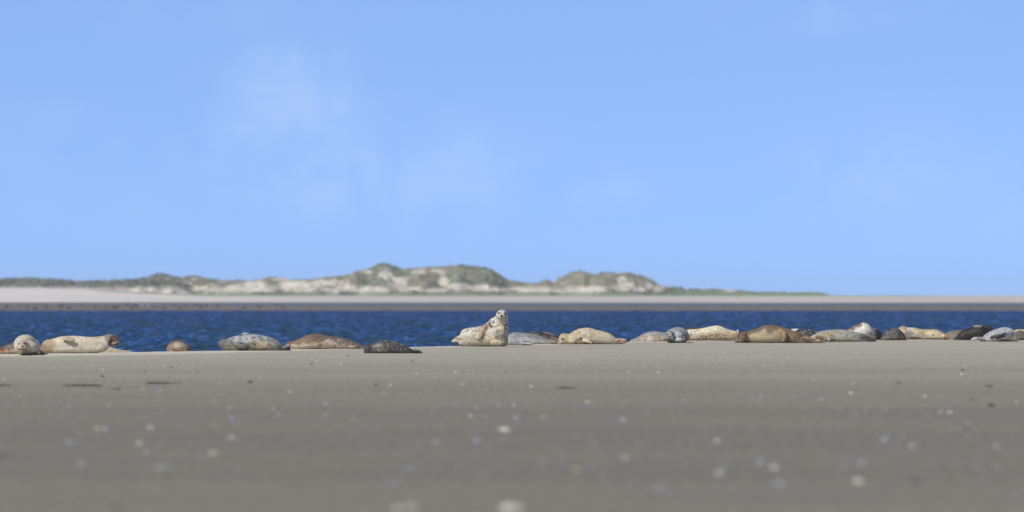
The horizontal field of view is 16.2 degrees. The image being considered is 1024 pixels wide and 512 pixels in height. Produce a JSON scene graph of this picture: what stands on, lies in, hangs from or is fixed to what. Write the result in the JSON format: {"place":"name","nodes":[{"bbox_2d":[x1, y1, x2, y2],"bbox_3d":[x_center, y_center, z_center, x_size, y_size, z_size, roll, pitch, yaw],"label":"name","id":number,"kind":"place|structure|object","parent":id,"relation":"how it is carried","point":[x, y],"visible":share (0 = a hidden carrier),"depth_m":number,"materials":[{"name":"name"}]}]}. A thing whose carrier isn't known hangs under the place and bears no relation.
{"place":"outdoors","nodes":[
{"label":"outdoors","id":0,"kind":"place"},
{"bbox_2d":[0,262,830,295],"bbox_3d":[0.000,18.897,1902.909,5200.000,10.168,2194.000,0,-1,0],"label":"dune hills","id":1,"kind":"structure","parent":0,"point":[428,279],"depth_m":844.11,"materials":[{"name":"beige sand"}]},
{"bbox_2d":[0,339,1023,511],"bbox_3d":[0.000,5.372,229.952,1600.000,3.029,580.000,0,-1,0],"label":"sand","id":2,"kind":"structure","parent":0,"point":[355,457],"depth_m":31.45,"materials":[{"name":"grey sand"}]},
{"bbox_2d":[0,343,47,353],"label":"seal","id":3,"kind":"object","parent":2,"relation":"on","point":[7,349],"visible":0.45,"depth_m":74.08,"materials":[{"name":"fur"}]},
{"bbox_2d":[14,335,39,354],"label":"seal","id":4,"kind":"object","parent":2,"relation":"on","point":[26,345],"visible":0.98,"depth_m":72.42,"materials":[{"name":"fur"}]},
{"bbox_2d":[40,334,119,352],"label":"seal","id":5,"kind":"object","parent":2,"relation":"on","point":[71,344],"visible":0.91,"depth_m":75.21,"materials":[{"name":"fur"}]},
{"bbox_2d":[63,384,102,385],"bbox_3d":[-5.625,1.685,47.014,0.555,0.027,0.372,0,-1,0],"label":"seaweed","id":6,"kind":"object","parent":2,"relation":"on","point":[82,385],"visible":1,"depth_m":46.98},
{"bbox_2d":[103,347,131,351],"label":"seal","id":7,"kind":"object","parent":2,"relation":"on","point":[110,349],"visible":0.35,"depth_m":78.12,"materials":[{"name":"fur"}]},
{"bbox_2d":[147,381,180,383],"bbox_3d":[-4.677,1.698,48.279,0.476,0.028,0.376,0,-1,0],"label":"seaweed","id":8,"kind":"object","parent":2,"relation":"on","point":[160,382],"visible":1,"depth_m":48.17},
{"bbox_2d":[166,340,192,350],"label":"seal","id":9,"kind":"object","parent":2,"relation":"on","point":[177,345],"visible":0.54,"depth_m":79.33,"materials":[{"name":"fur"}]},
{"bbox_2d":[218,333,290,350],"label":"seal","id":10,"kind":"object","parent":2,"relation":"on","point":[247,342],"visible":0.98,"depth_m":79.00,"materials":[{"name":"fur"}]},
{"bbox_2d":[286,334,364,348],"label":"seal","id":11,"kind":"object","parent":2,"relation":"on","point":[315,341],"visible":0.86,"depth_m":81.82,"materials":[{"name":"fur"}]},
{"bbox_2d":[364,340,422,352],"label":"seal","id":12,"kind":"object","parent":2,"relation":"on","point":[385,346],"visible":1,"depth_m":75.44,"materials":[{"name":"fur"}]},
{"bbox_2d":[452,310,507,345],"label":"seal","id":13,"kind":"object","parent":2,"relation":"on","point":[493,331],"visible":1,"depth_m":85.95,"materials":[{"name":"fur"}]},
{"bbox_2d":[495,427,510,430],"bbox_3d":[-0.058,1.484,30.887,0.162,0.040,0.079,15,30,31],"label":"shell","id":14,"kind":"object","parent":2,"relation":"on","point":[504,429],"visible":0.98,"depth_m":30.86},
{"bbox_2d":[2,348,1018,487],"bbox_3d":[0.319,1.749,51.835,24.817,0.025,60.481,0,-1,0],"label":"shell grit","id":15,"kind":"object","parent":2,"relation":"on","point":[608,447],"visible":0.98,"depth_m":29.20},
{"bbox_2d":[499,504,522,509],"bbox_3d":[-0.015,1.357,19.498,0.161,0.034,0.077,-9,37,-9],"label":"shell","id":16,"kind":"object","parent":2,"relation":"on","point":[510,507],"visible":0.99,"depth_m":19.49},
{"bbox_2d":[507,336,532,344],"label":"seal","id":17,"kind":"object","parent":2,"relation":"on","point":[512,341],"visible":0.6,"depth_m":88.76,"materials":[{"name":"fur"}]},
{"bbox_2d":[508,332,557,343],"bbox_3d":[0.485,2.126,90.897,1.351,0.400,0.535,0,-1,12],"label":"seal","id":18,"kind":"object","parent":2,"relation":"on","point":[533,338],"visible":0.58,"depth_m":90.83,"materials":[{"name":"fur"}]},
{"bbox_2d":[529,332,558,341],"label":"seal","id":19,"kind":"object","parent":2,"relation":"on","point":[549,337],"visible":0.15,"depth_m":94.29,"materials":[{"name":"fur"}]},
{"bbox_2d":[558,328,626,343],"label":"seal","id":20,"kind":"object","parent":2,"relation":"on","point":[586,336],"visible":0.98,"depth_m":90.20,"materials":[{"name":"fur"}]},
{"bbox_2d":[629,331,665,341],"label":"seal","id":21,"kind":"object","parent":2,"relation":"on","point":[653,336],"visible":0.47,"depth_m":96.81,"materials":[{"name":"fur"}]},
{"bbox_2d":[665,327,690,342],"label":"seal","id":22,"kind":"object","parent":2,"relation":"on","point":[677,335],"visible":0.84,"depth_m":92.70,"materials":[{"name":"fur"}]},
{"bbox_2d":[687,326,738,340],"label":"seal","id":23,"kind":"object","parent":2,"relation":"on","point":[715,333],"visible":0.77,"depth_m":97.98,"materials":[{"name":"fur"}]},
{"bbox_2d":[734,325,825,342],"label":"seal","id":24,"kind":"object","parent":2,"relation":"on","point":[770,334],"visible":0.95,"depth_m":93.16,"materials":[{"name":"fur"}]},
{"bbox_2d":[796,329,818,336],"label":"seal","id":25,"kind":"object","parent":2,"relation":"on","point":[808,332],"visible":0.32,"depth_m":98.82,"materials":[{"name":"fur"}]},
{"bbox_2d":[810,329,876,341],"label":"seal","id":26,"kind":"object","parent":2,"relation":"on","point":[837,335],"visible":0.83,"depth_m":95.71,"materials":[{"name":"fur"}]},
{"bbox_2d":[847,323,875,336],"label":"seal","id":27,"kind":"object","parent":2,"relation":"on","point":[865,328],"visible":0.44,"depth_m":98.91,"materials":[{"name":"fur"}]},
{"bbox_2d":[873,328,881,339],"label":"seal","id":28,"kind":"object","parent":2,"relation":"on","point":[878,333],"visible":0.45,"depth_m":99.98,"materials":[{"name":"fur"}]},
{"bbox_2d":[881,328,905,339],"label":"seal","id":29,"kind":"object","parent":2,"relation":"on","point":[894,334],"visible":1,"depth_m":98.81,"materials":[{"name":"fur"}]},
{"bbox_2d":[898,326,950,339],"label":"seal","id":30,"kind":"object","parent":2,"relation":"on","point":[917,333],"visible":0.8,"depth_m":100.20,"materials":[{"name":"fur"}]},
{"bbox_2d":[945,330,961,339],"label":"seal","id":31,"kind":"object","parent":2,"relation":"on","point":[953,334],"visible":0.23,"depth_m":103.27,"materials":[{"name":"fur"}]},
{"bbox_2d":[953,325,992,339],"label":"seal","id":32,"kind":"object","parent":2,"relation":"on","point":[970,333],"visible":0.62,"depth_m":99.19,"materials":[{"name":"fur"}]},
{"bbox_2d":[971,327,1017,341],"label":"seal","id":33,"kind":"object","parent":2,"relation":"on","point":[1005,334],"visible":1,"depth_m":95.99,"materials":[{"name":"fur"}]},
{"bbox_2d":[1016,330,1023,339],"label":"seal","id":34,"kind":"object","parent":2,"relation":"on","point":[1020,334],"visible":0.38,"depth_m":99.42,"materials":[{"name":"fur"}]},
{"bbox_2d":[0,310,1023,351],"bbox_3d":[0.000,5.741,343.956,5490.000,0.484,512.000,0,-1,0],"label":"water","id":35,"kind":"structure","parent":0,"point":[134,331],"depth_m":235.88,"materials":[{"name":"blue liquid"}]},
{"bbox_2d":[0,288,1023,310],"bbox_3d":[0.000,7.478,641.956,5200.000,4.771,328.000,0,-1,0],"label":"beach","id":36,"kind":"structure","parent":0,"point":[52,299],"depth_m":641.21,"materials":[{"name":"beige sand"}]},
{"bbox_2d":[0,0,1023,294],"label":"sky","id":37,"kind":"structure","parent":0,"point":[833,147],"materials":[{"name":"blue"}]}
]}

